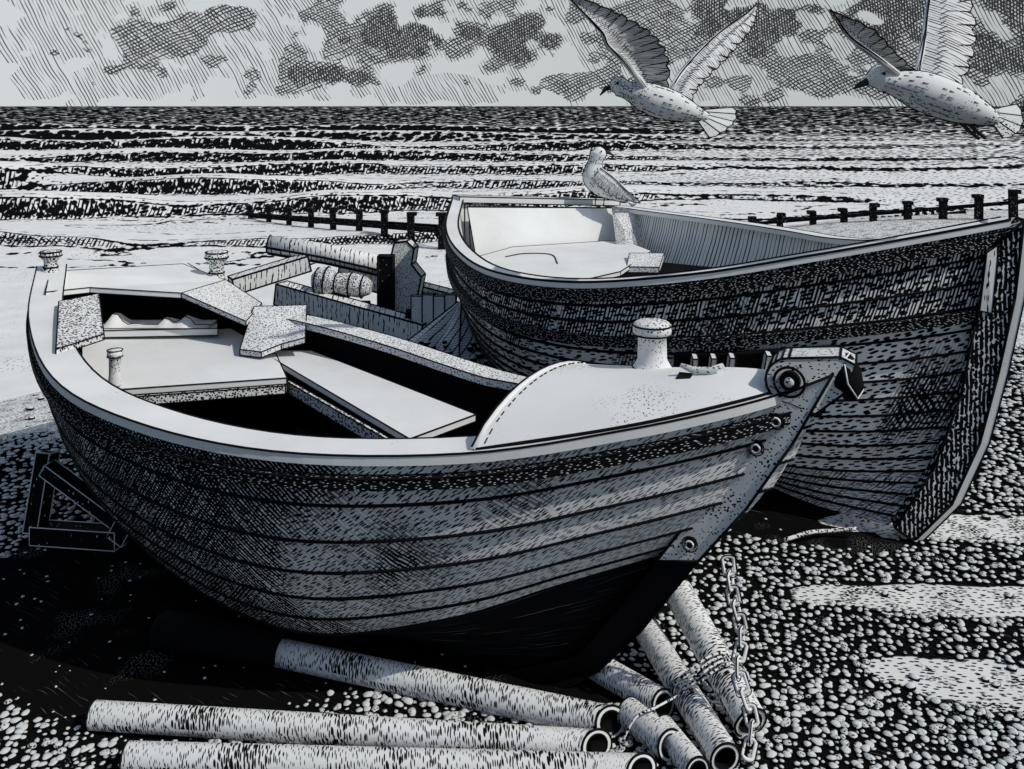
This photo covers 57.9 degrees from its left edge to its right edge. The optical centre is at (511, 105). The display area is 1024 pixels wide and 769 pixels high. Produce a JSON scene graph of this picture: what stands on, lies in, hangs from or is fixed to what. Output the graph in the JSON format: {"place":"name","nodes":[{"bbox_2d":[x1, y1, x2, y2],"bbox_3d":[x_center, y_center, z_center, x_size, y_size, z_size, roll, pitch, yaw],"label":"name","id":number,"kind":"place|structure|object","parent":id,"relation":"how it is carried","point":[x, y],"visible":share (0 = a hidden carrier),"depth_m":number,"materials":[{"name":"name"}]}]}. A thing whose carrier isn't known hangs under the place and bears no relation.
{"place":"outdoors","nodes":[
{"label":"outdoors","id":0,"kind":"place"},
{"bbox_2d":[0,106,1023,400],"bbox_3d":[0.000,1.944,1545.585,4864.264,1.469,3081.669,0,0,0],"label":"sea","id":1,"kind":"structure","parent":0,"point":[100,186],"depth_m":35.66,"materials":[{"name":"liquid"}]},
{"bbox_2d":[0,0,1023,105],"bbox_3d":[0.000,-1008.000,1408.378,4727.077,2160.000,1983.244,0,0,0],"label":"sky","id":2,"kind":"structure","parent":0,"point":[328,53],"depth_m":2314.49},
{"bbox_2d":[0,210,1023,768],"bbox_3d":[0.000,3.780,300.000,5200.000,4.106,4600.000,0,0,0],"label":"shingle beach","id":3,"kind":"structure","parent":0,"point":[72,592],"depth_m":3.83,"materials":[{"name":"grey gravel"}]},
{"bbox_2d":[22,450,131,551],"bbox_3d":[-2.045,1.936,4.625,0.792,0.522,0.181,0,0,13],"label":"wooden trestle","id":4,"kind":"object","parent":3,"relation":"on","point":[51,473],"visible":0.78,"depth_m":4.63,"materials":[{"name":"paint"}]},
{"bbox_2d":[227,235,456,339],"bbox_3d":[-1.290,1.680,7.579,2.057,1.155,1.164,0,0,21],"label":"timber winch","id":5,"kind":"object","parent":3,"relation":"on","point":[411,302],"visible":0.69,"depth_m":7.49,"materials":[{"name":"white wood"}]},
{"bbox_2d":[243,205,446,249],"bbox_3d":[-3.612,2.848,19.139,7.030,1.747,0.352,0,0,42],"label":"wooden groyne","id":6,"kind":"object","parent":3,"relation":"on","point":[410,226],"visible":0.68,"depth_m":18.63,"materials":[{"name":"black wood"}]},
{"bbox_2d":[85,699,612,751],"bbox_3d":[-0.572,2.154,3.190,1.830,0.099,0.099,0,0,5],"label":"metal pipe","id":7,"kind":"object","parent":3,"relation":"on","point":[282,726],"visible":0.79,"depth_m":3.17,"materials":[{"name":"metal"}]},
{"bbox_2d":[119,739,656,768],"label":"metal pipe","id":8,"kind":"object","parent":3,"relation":"on","point":[167,755],"visible":1,"depth_m":3.01,"materials":[{"name":"metal"}]},
{"bbox_2d":[26,249,863,686],"bbox_3d":[-1.054,1.523,4.198,4.763,1.414,1.740,0,0,42],"label":"wooden rowing boat","id":9,"kind":"object","parent":3,"relation":"on","point":[298,469],"visible":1,"depth_m":3.33,"materials":[{"name":"grey wood"}]},
{"bbox_2d":[720,554,761,764],"bbox_3d":[0.786,1.872,3.153,0.098,0.603,0.212,0,0,-7],"label":"iron chain","id":10,"kind":"object","parent":9,"relation":"hanging from","point":[739,672],"visible":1,"depth_m":3.19,"materials":[{"name":"paint"}]},
{"bbox_2d":[407,301,485,363],"bbox_3d":[-0.487,1.807,6.580,2.112,0.825,1.663,0,0,30],"label":"fishing net heap","id":11,"kind":"object","parent":3,"relation":"on","point":[450,326],"visible":0.2,"depth_m":6.48,"materials":[{"name":"black fabric"}]},
{"bbox_2d":[418,339,491,366],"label":"net cork floats","id":12,"kind":"object","parent":11,"relation":"on","point":[476,356],"visible":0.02,"depth_m":6.33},
{"bbox_2d":[273,638,624,736],"bbox_3d":[-0.300,2.150,3.436,1.451,0.109,0.110,0,0,18],"label":"metal pipe","id":13,"kind":"object","parent":3,"relation":"on","point":[539,707],"visible":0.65,"depth_m":3.38,"materials":[{"name":"metal"}]},
{"bbox_2d":[0,344,1023,768],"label":"beach pebbles","id":14,"kind":"object","parent":3,"relation":"on","point":[968,570],"visible":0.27,"depth_m":3.74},
{"bbox_2d":[588,659,674,715],"bbox_3d":[0.286,2.150,3.584,0.108,0.107,0.773,0,0,-44],"label":"metal pipe","id":15,"kind":"object","parent":3,"relation":"on","point":[622,681],"visible":0.48,"depth_m":3.38,"materials":[{"name":"metal"}]},
{"bbox_2d":[616,696,678,763],"bbox_3d":[0.472,2.147,3.186,0.108,0.111,0.232,0,0,-34],"label":"metal pipe","id":16,"kind":"object","parent":3,"relation":"on","point":[651,731],"visible":0.83,"depth_m":3.16,"materials":[{"name":"metal"}]},
{"bbox_2d":[659,714,709,768],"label":"metal pipe","id":17,"kind":"object","parent":3,"relation":"on","point":[681,750],"visible":0.79,"depth_m":3.04,"materials":[{"name":"metal"}]},
{"bbox_2d":[635,618,740,768],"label":"metal pipe","id":18,"kind":"object","parent":3,"relation":"on","point":[719,747],"visible":0.88,"depth_m":3.24,"materials":[{"name":"metal"}]},
{"bbox_2d":[618,652,749,749],"bbox_3d":[0.579,2.086,3.285,0.525,0.172,0.186,0,0,-18],"label":"rope lashing","id":19,"kind":"object","parent":18,"relation":"on","point":[711,700],"visible":0.57,"depth_m":3.31,"materials":[{"name":"white fabric"}]},
{"bbox_2d":[667,579,766,736],"bbox_3d":[0.748,2.050,3.470,0.128,0.290,0.604,0,0,-16],"label":"metal pipe","id":20,"kind":"object","parent":3,"relation":"on","point":[703,637],"visible":0.75,"depth_m":3.44,"materials":[{"name":"metal"}]},
{"bbox_2d":[443,195,1023,541],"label":"wooden fishing boat","id":21,"kind":"object","parent":3,"relation":"on","point":[924,325],"visible":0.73,"depth_m":4.76,"materials":[{"name":"grey wood"}]},
{"bbox_2d":[582,147,640,207],"bbox_3d":[0.851,0.616,7.923,0.498,0.526,0.268,0,0,0],"label":"seagull","id":22,"kind":"object","parent":21,"relation":"on","point":[600,181],"visible":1,"depth_m":7.88,"materials":[{"name":"white"}]},
{"bbox_2d":[784,527,856,541],"bbox_3d":[1.552,2.160,4.683,0.404,0.040,0.065,0,0,-12],"label":"mooring rope","id":23,"kind":"object","parent":3,"relation":"on","point":[805,533],"visible":1,"depth_m":4.68,"materials":[{"name":"white fabric"}]},
{"bbox_2d":[748,189,1023,226],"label":"wooden groyne","id":24,"kind":"object","parent":3,"relation":"on","point":[978,205],"visible":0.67,"depth_m":14.69,"materials":[{"name":"black wood"}]},
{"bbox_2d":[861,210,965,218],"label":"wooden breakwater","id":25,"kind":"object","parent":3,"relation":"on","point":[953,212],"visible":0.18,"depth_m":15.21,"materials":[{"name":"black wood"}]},
{"bbox_2d":[569,0,757,137],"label":"seagull","id":26,"kind":"object","parent":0,"point":[635,49],"visible":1,"depth_m":4.56,"materials":[{"name":"white"}]},
{"bbox_2d":[828,0,1023,139],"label":"seagull","id":27,"kind":"object","parent":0,"point":[931,84],"visible":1,"depth_m":4.37,"materials":[{"name":"white"}]}
]}

